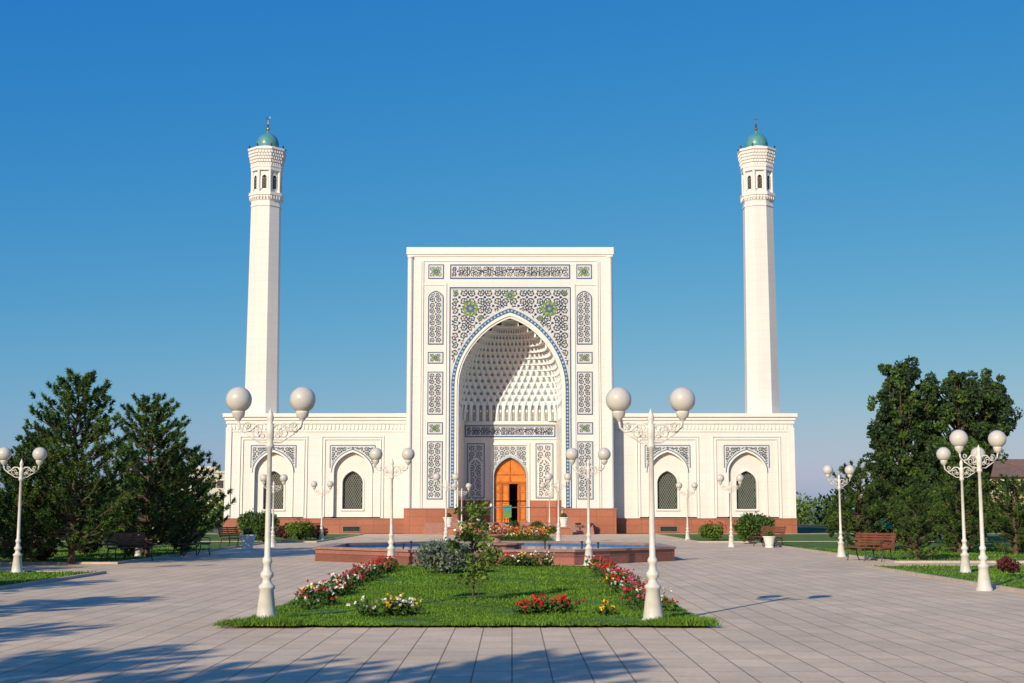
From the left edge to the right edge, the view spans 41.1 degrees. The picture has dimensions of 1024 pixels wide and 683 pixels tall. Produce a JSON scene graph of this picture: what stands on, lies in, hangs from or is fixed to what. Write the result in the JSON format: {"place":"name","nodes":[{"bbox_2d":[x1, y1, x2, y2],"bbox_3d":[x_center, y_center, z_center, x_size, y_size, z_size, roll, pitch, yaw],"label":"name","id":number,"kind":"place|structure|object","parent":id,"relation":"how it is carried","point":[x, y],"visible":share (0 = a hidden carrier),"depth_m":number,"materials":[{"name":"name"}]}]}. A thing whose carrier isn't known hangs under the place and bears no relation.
{"place":"outdoors","nodes":[
{"label":"outdoors","id":0,"kind":"place"},
{"bbox_2d":[69,471,117,513],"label":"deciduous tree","id":1,"kind":"object","parent":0,"point":[79,494],"depth_m":88.98,"materials":[{"name":"green plant"}]},
{"bbox_2d":[83,482,124,543],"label":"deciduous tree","id":2,"kind":"object","parent":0,"point":[97,505],"visible":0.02,"depth_m":65.25,"materials":[{"name":"green plant"}]},
{"bbox_2d":[181,466,224,508],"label":"apartment building","id":3,"kind":"structure","parent":0,"point":[221,483],"depth_m":228.83,"materials":[{"name":"white paint"}]},
{"bbox_2d":[235,508,257,539],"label":"shrub","id":4,"kind":"object","parent":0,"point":[243,520],"visible":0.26,"depth_m":71.02,"materials":[{"name":"green plant"}]},
{"bbox_2d":[0,534,1023,682],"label":"plaza pavement","id":5,"kind":"structure","parent":0,"point":[787,615],"depth_m":18.88,"materials":[{"name":"grey stone"}]},
{"bbox_2d":[103,532,154,560],"bbox_3d":[-12.805,6.857,45.647,0.702,0.967,1.700,-5,-9,38],"label":"park bench","id":6,"kind":"object","parent":5,"relation":"on","point":[125,543],"visible":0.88,"depth_m":45.79,"materials":[{"name":"metal"}]},
{"bbox_2d":[170,529,211,555],"bbox_3d":[-11.962,7.491,50.798,0.702,0.967,1.700,-4,-8,28],"label":"park bench","id":7,"kind":"object","parent":5,"relation":"on","point":[199,539],"visible":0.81,"depth_m":50.85,"materials":[{"name":"wood"}]},
{"bbox_2d":[217,526,243,547],"bbox_3d":[-12.566,8.798,61.409,0.702,0.967,1.700,-3,-7,20],"label":"park bench","id":8,"kind":"object","parent":5,"relation":"on","point":[236,533],"visible":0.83,"depth_m":61.34,"materials":[{"name":"wood"}]},
{"bbox_2d":[239,527,256,549],"bbox_3d":[-11.350,8.446,58.708,0.740,0.985,0.729,0,-7,0],"label":"planter urn","id":9,"kind":"object","parent":5,"relation":"on","point":[247,538],"visible":1,"depth_m":58.49,"materials":[{"name":"white ceramic"}]},
{"bbox_2d":[260,474,287,546],"bbox_3d":[-10.970,7.762,62.721,1.283,3.324,0.368,1,-7,-6],"label":"street lamp","id":10,"kind":"object","parent":5,"relation":"on","point":[283,478],"visible":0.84,"depth_m":62.74,"materials":[{"name":"white metal"}]},
{"bbox_2d":[370,448,414,560],"bbox_3d":[-3.650,5.010,41.398,1.380,3.574,0.396,0,-7,0],"label":"street lamp","id":11,"kind":"object","parent":5,"relation":"on","point":[376,454],"visible":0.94,"depth_m":41.44,"materials":[{"name":"white metal"}]},
{"bbox_2d":[433,473,459,539],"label":"street lamp","id":12,"kind":"object","parent":5,"relation":"on","point":[437,477],"visible":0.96,"depth_m":70.02,"materials":[{"name":"white metal"}]},
{"bbox_2d":[441,527,454,534],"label":"planter pedestal","id":13,"kind":"object","parent":5,"relation":"on","point":[450,530],"visible":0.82,"depth_m":91.72,"materials":[{"name":"red stone"}]},
{"bbox_2d":[443,512,453,526],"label":"planter urn","id":14,"kind":"object","parent":13,"relation":"on","point":[449,519],"visible":0.81,"depth_m":92.00,"materials":[{"name":"white ceramic"}]},
{"bbox_2d":[452,483,471,530],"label":"street lamp","id":15,"kind":"object","parent":5,"relation":"on","point":[468,486],"visible":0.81,"depth_m":90.99,"materials":[{"name":"white metal"}]},
{"bbox_2d":[313,534,675,564],"bbox_3d":[-0.570,7.215,48.079,12.120,0.830,12.120,0,-7,0],"label":"fountain basin","id":16,"kind":"object","parent":5,"relation":"on","point":[570,552],"visible":0.65,"depth_m":44.61,"materials":[{"name":"stone"}]},
{"bbox_2d":[456,524,550,540],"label":"flower bed","id":17,"kind":"object","parent":5,"relation":"on","point":[517,534],"visible":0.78,"depth_m":74.22,"materials":[{"name":"multicoloured plant"}]},
{"bbox_2d":[453,535,555,540],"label":"flower bed kerb","id":18,"kind":"structure","parent":5,"relation":"on","point":[550,538],"depth_m":75.06,"materials":[{"name":"stone"}]},
{"bbox_2d":[508,519,520,528],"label":"shrub","id":19,"kind":"object","parent":18,"relation":"on","point":[514,523],"visible":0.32,"depth_m":88.05,"materials":[{"name":"green plant"}]},
{"bbox_2d":[529,520,543,527],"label":"shrub","id":20,"kind":"object","parent":18,"relation":"on","point":[536,523],"visible":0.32,"depth_m":87.11,"materials":[{"name":"green plant"}]},
{"bbox_2d":[538,523,556,534],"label":"flower shrub","id":21,"kind":"object","parent":18,"relation":"on","point":[553,530],"visible":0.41,"depth_m":85.09,"materials":[{"name":"green plant"}]},
{"bbox_2d":[0,534,1023,592],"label":"lawn kerb","id":22,"kind":"structure","parent":5,"relation":"on","point":[1013,589],"depth_m":42.85,"materials":[{"name":"concrete"}]},
{"bbox_2d":[676,482,697,539],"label":"street lamp","id":23,"kind":"object","parent":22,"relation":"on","point":[694,485],"visible":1,"depth_m":76.15,"materials":[{"name":"white metal"}]},
{"bbox_2d":[540,483,557,534],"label":"street lamp","id":24,"kind":"object","parent":5,"relation":"on","point":[542,486],"visible":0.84,"depth_m":90.98,"materials":[{"name":"white metal"}]},
{"bbox_2d":[545,473,571,540],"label":"street lamp","id":25,"kind":"object","parent":5,"relation":"on","point":[549,477],"visible":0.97,"depth_m":70.02,"materials":[{"name":"white metal"}]},
{"bbox_2d":[560,527,570,534],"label":"planter pedestal","id":26,"kind":"object","parent":5,"relation":"on","point":[564,530],"visible":0.61,"depth_m":91.73,"materials":[{"name":"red stone"}]},
{"bbox_2d":[559,513,568,526],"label":"planter urn","id":27,"kind":"object","parent":26,"relation":"on","point":[563,520],"visible":0.98,"depth_m":91.99,"materials":[{"name":"white ceramic"}]},
{"bbox_2d":[566,448,610,565],"bbox_3d":[2.320,5.010,41.398,1.380,3.574,0.396,0,-7,0],"label":"street lamp","id":28,"kind":"object","parent":5,"relation":"on","point":[572,454],"visible":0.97,"depth_m":41.44,"materials":[{"name":"white metal"}]},
{"bbox_2d":[716,474,743,546],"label":"street lamp","id":29,"kind":"object","parent":5,"relation":"on","point":[720,478],"visible":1,"depth_m":62.75,"materials":[{"name":"white metal"}]},
{"bbox_2d":[732,511,766,542],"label":"shrub","id":30,"kind":"object","parent":5,"relation":"on","point":[747,525],"visible":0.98,"depth_m":68.13,"materials":[{"name":"green plant"}]},
{"bbox_2d":[752,526,785,546],"bbox_3d":[11.861,8.995,63.008,0.702,0.967,1.700,4,-8,-30],"label":"park bench","id":31,"kind":"object","parent":5,"relation":"on","point":[778,531],"visible":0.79,"depth_m":63.09,"materials":[{"name":"wood"}]},
{"bbox_2d":[763,530,775,547],"bbox_3d":[11.600,8.898,61.574,0.592,0.788,0.583,0,-7,0],"label":"planter urn","id":32,"kind":"object","parent":5,"relation":"on","point":[769,538],"visible":1,"depth_m":61.39,"materials":[{"name":"white ceramic"}]},
{"bbox_2d":[823,465,854,556],"bbox_3d":[11.970,6.173,49.819,1.283,3.324,0.368,2,-7,-17],"label":"street lamp","id":33,"kind":"object","parent":5,"relation":"on","point":[828,470],"visible":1,"depth_m":49.78,"materials":[{"name":"white metal"}]},
{"bbox_2d":[845,532,896,561],"bbox_3d":[11.957,6.844,45.545,0.702,0.967,1.700,5,-9,-35],"label":"park bench","id":34,"kind":"object","parent":5,"relation":"on","point":[874,542],"visible":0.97,"depth_m":45.60,"materials":[{"name":"wood"}]},
{"bbox_2d":[949,430,1006,590],"bbox_3d":[9.990,3.583,29.080,1.311,3.396,0.376,2,-7,-14],"label":"street lamp","id":35,"kind":"object","parent":5,"relation":"on","point":[997,439],"visible":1,"depth_m":29.06,"materials":[{"name":"white metal"}]},
{"bbox_2d":[0,534,1023,625],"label":"lawn","id":36,"kind":"structure","parent":0,"point":[787,537],"depth_m":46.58,"materials":[{"name":"green plant"}]},
{"bbox_2d":[0,532,37,560],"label":"flower shrub","id":37,"kind":"object","parent":36,"relation":"on","point":[23,552],"visible":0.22,"depth_m":44.21,"materials":[{"name":"green plant"}]},
{"bbox_2d":[0,447,46,572],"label":"street lamp","id":38,"kind":"object","parent":36,"relation":"on","point":[39,454],"visible":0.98,"depth_m":36.36,"materials":[{"name":"white metal"}]},
{"bbox_2d":[0,447,69,562],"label":"pine tree","id":39,"kind":"object","parent":36,"relation":"on","point":[8,501],"visible":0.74,"depth_m":41.94,"materials":[{"name":"green plant"}]},
{"bbox_2d":[26,538,57,560],"bbox_3d":[-15.155,6.710,43.975,1.014,0.774,1.013,0,-7,3],"label":"purple shrub","id":40,"kind":"object","parent":36,"relation":"on","point":[45,555],"visible":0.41,"depth_m":43.87,"materials":[{"name":"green plant"}]},
{"bbox_2d":[0,424,88,543],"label":"pine tree","id":41,"kind":"object","parent":36,"relation":"on","point":[23,441],"visible":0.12,"depth_m":46.57,"materials":[{"name":"green plant"}]},
{"bbox_2d":[0,368,145,562],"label":"pine tree","id":42,"kind":"object","parent":36,"relation":"on","point":[71,485],"visible":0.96,"depth_m":42.78,"materials":[{"name":"green plant"}]},
{"bbox_2d":[77,520,103,554],"bbox_3d":[-15.613,7.131,49.995,1.320,1.405,1.523,2,-7,-18],"label":"shrub","id":43,"kind":"object","parent":36,"relation":"on","point":[93,549],"visible":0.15,"depth_m":49.85,"materials":[{"name":"green plant"}]},
{"bbox_2d":[104,518,137,546],"bbox_3d":[-16.983,8.121,59.444,1.650,1.756,1.904,-6,-9,42],"label":"shrub","id":44,"kind":"object","parent":36,"relation":"on","point":[114,531],"visible":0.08,"depth_m":58.95,"materials":[{"name":"green plant"}]},
{"bbox_2d":[114,528,141,555],"bbox_3d":[-13.910,7.244,49.492,1.143,1.054,0.990,6,-9,-40],"label":"shrub","id":45,"kind":"object","parent":36,"relation":"on","point":[129,551],"visible":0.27,"depth_m":49.28,"materials":[{"name":"green plant"}]},
{"bbox_2d":[112,464,167,550],"bbox_3d":[-14.653,6.520,54.040,2.886,3.594,3.082,-7,-10,44],"label":"pine tree","id":46,"kind":"object","parent":36,"relation":"on","point":[141,516],"visible":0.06,"depth_m":53.82,"materials":[{"name":"green plant"}]},
{"bbox_2d":[133,472,154,555],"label":"street lamp","id":47,"kind":"object","parent":36,"relation":"on","point":[138,551],"visible":0.09,"depth_m":48.88,"materials":[{"name":"white metal"}]},
{"bbox_2d":[84,393,220,556],"bbox_3d":[-12.820,4.711,48.861,4.658,5.920,4.699,-4,-8,32],"label":"pine tree","id":48,"kind":"object","parent":36,"relation":"on","point":[167,459],"visible":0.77,"depth_m":48.28,"materials":[{"name":"green plant"}]},
{"bbox_2d":[164,499,208,554],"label":"pine tree","id":49,"kind":"object","parent":36,"relation":"on","point":[189,524],"visible":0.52,"depth_m":50.37,"materials":[{"name":"green plant"}]},
{"bbox_2d":[137,444,236,549],"bbox_3d":[-12.964,6.162,54.071,3.463,4.313,3.699,-7,-10,44],"label":"pine tree","id":50,"kind":"object","parent":36,"relation":"on","point":[196,457],"visible":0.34,"depth_m":53.92,"materials":[{"name":"green plant"}]},
{"bbox_2d":[248,508,281,541],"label":"shrub","id":51,"kind":"object","parent":36,"relation":"on","point":[257,524],"visible":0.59,"depth_m":69.00,"materials":[{"name":"green plant"}]},
{"bbox_2d":[226,387,315,616],"bbox_3d":[-3.700,2.468,20.754,1.380,3.574,0.396,0,-7,0],"label":"street lamp","id":52,"kind":"object","parent":36,"relation":"on","point":[239,401],"visible":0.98,"depth_m":20.79,"materials":[{"name":"white metal"}]},
{"bbox_2d":[274,523,292,538],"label":"purple shrub","id":53,"kind":"object","parent":36,"relation":"on","point":[283,533],"visible":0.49,"depth_m":77.07,"materials":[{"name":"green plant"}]},
{"bbox_2d":[284,518,316,539],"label":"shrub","id":54,"kind":"object","parent":36,"relation":"on","point":[300,529],"visible":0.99,"depth_m":74.91,"materials":[{"name":"green plant"}]},
{"bbox_2d":[310,525,327,538],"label":"purple shrub","id":55,"kind":"object","parent":36,"relation":"on","point":[318,529],"visible":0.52,"depth_m":77.16,"materials":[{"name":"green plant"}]},
{"bbox_2d":[311,481,333,539],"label":"street lamp","id":56,"kind":"object","parent":36,"relation":"on","point":[314,484],"visible":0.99,"depth_m":76.15,"materials":[{"name":"white metal"}]},
{"bbox_2d":[293,554,398,609],"bbox_3d":[-3.568,5.356,31.422,0.976,0.456,17.800,0,-7,-1],"label":"flower bed","id":57,"kind":"object","parent":36,"relation":"on","point":[337,586],"visible":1,"depth_m":27.28,"materials":[{"name":"red plant"}]},
{"bbox_2d":[346,592,426,616],"bbox_3d":[-1.935,4.118,21.244,1.314,0.420,0.488,4,-8,-32],"label":"flower bed","id":58,"kind":"object","parent":36,"relation":"on","point":[393,607],"visible":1,"depth_m":21.24,"materials":[{"name":"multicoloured plant"}]},
{"bbox_2d":[411,536,478,572],"bbox_3d":[-1.738,5.604,35.823,1.827,0.987,1.535,0,-7,0],"label":"lavender bush","id":59,"kind":"object","parent":36,"relation":"on","point":[438,556],"visible":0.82,"depth_m":35.47,"materials":[{"name":"green plant"}]},
{"bbox_2d":[445,498,504,600],"bbox_3d":[-0.675,3.805,25.029,1.091,1.888,0.896,0,-7,0],"label":"rose sapling","id":60,"kind":"object","parent":36,"relation":"on","point":[472,536],"visible":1,"depth_m":24.92,"materials":[{"name":"green plant"}]},
{"bbox_2d":[477,551,515,565],"bbox_3d":[-0.450,6.367,39.911,1.402,0.504,0.473,3,-8,-25],"label":"flower bed","id":61,"kind":"object","parent":36,"relation":"on","point":[501,562],"visible":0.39,"depth_m":39.89,"materials":[{"name":"green plant"}]},
{"bbox_2d":[503,550,555,566],"bbox_3d":[0.481,6.347,39.829,1.643,0.501,0.644,3,-8,-24],"label":"flower bed","id":62,"kind":"object","parent":36,"relation":"on","point":[520,559],"visible":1,"depth_m":39.70,"materials":[{"name":"multicoloured plant"}]},
{"bbox_2d":[512,593,584,614],"bbox_3d":[0.551,4.183,21.590,1.154,0.402,0.453,3,-8,-26],"label":"flower bed","id":63,"kind":"object","parent":36,"relation":"on","point":[558,605],"visible":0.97,"depth_m":21.55,"materials":[{"name":"red plant"}]},
{"bbox_2d":[592,599,618,614],"bbox_3d":[1.478,4.215,21.582,0.309,0.303,0.532,-6,-9,41],"label":"flower bed","id":64,"kind":"object","parent":36,"relation":"on","point":[603,609],"visible":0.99,"depth_m":21.52,"materials":[{"name":"yellow plant"}]},
{"bbox_2d":[585,555,678,610],"bbox_3d":[2.333,5.335,31.201,1.028,0.447,18.151,0,-7,1],"label":"flower bed","id":65,"kind":"object","parent":36,"relation":"on","point":[623,583],"visible":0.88,"depth_m":27.05,"materials":[{"name":"red plant"}]},
{"bbox_2d":[606,387,694,619],"bbox_3d":[2.130,2.474,20.804,1.380,3.574,0.396,0,-7,0],"label":"street lamp","id":66,"kind":"object","parent":36,"relation":"on","point":[681,400],"visible":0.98,"depth_m":20.84,"materials":[{"name":"white metal"}]},
{"bbox_2d":[697,520,726,539],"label":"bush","id":67,"kind":"object","parent":36,"relation":"on","point":[715,530],"visible":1,"depth_m":73.92,"materials":[{"name":"green plant"}]},
{"bbox_2d":[754,513,775,539],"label":"shrub","id":68,"kind":"object","parent":36,"relation":"on","point":[770,521],"visible":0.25,"depth_m":72.11,"materials":[{"name":"green plant"}]},
{"bbox_2d":[824,507,836,537],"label":"thuja tree","id":69,"kind":"object","parent":36,"relation":"on","point":[829,531],"visible":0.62,"depth_m":79.22,"materials":[{"name":"green plant"}]},
{"bbox_2d":[831,495,844,534],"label":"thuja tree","id":70,"kind":"object","parent":36,"relation":"on","point":[836,531],"visible":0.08,"depth_m":89.21,"materials":[{"name":"green plant"}]},
{"bbox_2d":[822,458,903,550],"bbox_3d":[14.130,6.612,55.523,3.030,3.774,3.236,2,-7,-13],"label":"pine tree","id":71,"kind":"object","parent":36,"relation":"on","point":[850,495],"visible":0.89,"depth_m":55.29,"materials":[{"name":"green plant"}]},
{"bbox_2d":[869,518,894,549],"bbox_3d":[15.300,7.969,56.449,0.877,1.300,0.877,0,-7,0],"label":"garden kiosk","id":72,"kind":"object","parent":36,"relation":"on","point":[887,524],"visible":0.34,"depth_m":56.10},
{"bbox_2d":[860,483,908,543],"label":"pine tree","id":73,"kind":"object","parent":36,"relation":"on","point":[889,495],"visible":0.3,"depth_m":57.37,"materials":[{"name":"green plant"}]},
{"bbox_2d":[862,355,940,541],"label":"elm tree","id":74,"kind":"object","parent":36,"relation":"on","point":[891,441],"visible":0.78,"depth_m":68.27,"materials":[{"name":"green plant"}]},
{"bbox_2d":[885,482,950,559],"bbox_3d":[13.560,5.986,45.596,2.219,2.588,2.078,-2,-7,19],"label":"pine tree","id":75,"kind":"object","parent":36,"relation":"on","point":[915,495],"visible":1,"depth_m":45.44,"materials":[{"name":"green plant"}]},
{"bbox_2d":[922,487,967,529],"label":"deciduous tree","id":76,"kind":"object","parent":36,"relation":"on","point":[932,493],"visible":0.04,"depth_m":65.35,"materials":[{"name":"green plant"}]},
{"bbox_2d":[918,460,992,552],"bbox_3d":[17.183,6.355,52.703,2.886,3.594,3.082,1,-7,-5],"label":"pine tree","id":77,"kind":"object","parent":36,"relation":"on","point":[946,514],"visible":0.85,"depth_m":52.33,"materials":[{"name":"green plant"}]},
{"bbox_2d":[908,420,1002,513],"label":"elm tree","id":78,"kind":"object","parent":36,"relation":"on","point":[936,443],"visible":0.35,"depth_m":66.22,"materials":[{"name":"green plant"}]},
{"bbox_2d":[936,447,984,572],"bbox_3d":[12.000,4.493,36.323,1.297,3.360,0.372,0,-7,0],"label":"street lamp","id":79,"kind":"object","parent":36,"relation":"on","point":[943,454],"visible":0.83,"depth_m":36.35,"materials":[{"name":"white metal"}]},
{"bbox_2d":[941,516,979,546],"bbox_3d":[18.512,7.840,56.453,1.714,1.580,1.485,4,-8,-30],"label":"shrub","id":80,"kind":"object","parent":36,"relation":"on","point":[947,542],"visible":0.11,"depth_m":56.29,"materials":[{"name":"green plant"}]},
{"bbox_2d":[911,370,1023,489],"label":"elm tree","id":81,"kind":"object","parent":36,"relation":"on","point":[962,402],"visible":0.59,"depth_m":68.92,"materials":[{"name":"green plant"}]},
{"bbox_2d":[940,463,998,547],"bbox_3d":[19.909,7.125,59.541,2.861,3.740,2.737,3,-8,-24],"label":"pine tree","id":82,"kind":"object","parent":36,"relation":"on","point":[985,487],"visible":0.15,"depth_m":59.31,"materials":[{"name":"green plant"}]},
{"bbox_2d":[953,368,1016,541],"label":"elm tree","id":83,"kind":"object","parent":36,"relation":"on","point":[1003,388],"visible":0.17,"depth_m":71.66,"materials":[{"name":"green plant"}]},
{"bbox_2d":[983,473,1023,553],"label":"pine tree","id":84,"kind":"object","parent":36,"relation":"on","point":[1010,509],"visible":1,"depth_m":50.96,"materials":[{"name":"green plant"}]},
{"bbox_2d":[996,555,1020,572],"bbox_3d":[13.071,5.879,36.071,0.634,0.484,0.633,0,-7,-2],"label":"purple shrub","id":85,"kind":"object","parent":36,"relation":"on","point":[1005,563],"visible":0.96,"depth_m":35.92,"materials":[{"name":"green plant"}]},
{"bbox_2d":[0,0,1023,509],"label":"sky","id":86,"kind":"structure","parent":0,"point":[128,128],"materials":[{"name":"blue"}]},
{"bbox_2d":[25,512,1000,533],"bbox_3d":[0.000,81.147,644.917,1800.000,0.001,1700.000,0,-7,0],"label":"ground","id":87,"kind":"structure","parent":0,"point":[802,528],"depth_m":119.06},
{"bbox_2d":[223,247,796,533],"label":"mosque","id":88,"kind":"structure","parent":87,"relation":"on","point":[509,368],"depth_m":98.37,"materials":[{"name":"white stone"}]},
{"bbox_2d":[245,117,286,412],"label":"minaret","id":89,"kind":"object","parent":88,"relation":"on","point":[267,155],"visible":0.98,"depth_m":101.72,"materials":[{"name":"white stone"}]},
{"bbox_2d":[504,505,510,521],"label":"notice stand","id":90,"kind":"object","parent":88,"relation":"on","point":[507,513],"visible":0.92,"depth_m":98.80,"materials":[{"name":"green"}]},
{"bbox_2d":[494,458,525,521],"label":"wooden door","id":91,"kind":"structure","parent":88,"relation":"in","point":[509,476],"depth_m":101.45,"materials":[{"name":"orange wood"}]},
{"bbox_2d":[737,117,779,412],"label":"minaret","id":92,"kind":"object","parent":88,"relation":"on","point":[756,155],"visible":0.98,"depth_m":101.70,"materials":[{"name":"white stone"}]},
{"bbox_2d":[1,468,1023,531],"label":"distant trees","id":93,"kind":"object","parent":87,"relation":"on","point":[805,507],"visible":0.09,"depth_m":134.78,"materials":[{"name":"green plant"}]},
{"bbox_2d":[987,466,1023,506],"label":"brick house","id":94,"kind":"structure","parent":0,"point":[1009,471],"depth_m":152.65,"materials":[{"name":"red brick"}]},
{"bbox_2d":[993,459,1023,465],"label":"brick house","id":95,"kind":"structure","parent":0,"point":[1014,462],"depth_m":170.26,"materials":[{"name":"brick"}]}
]}

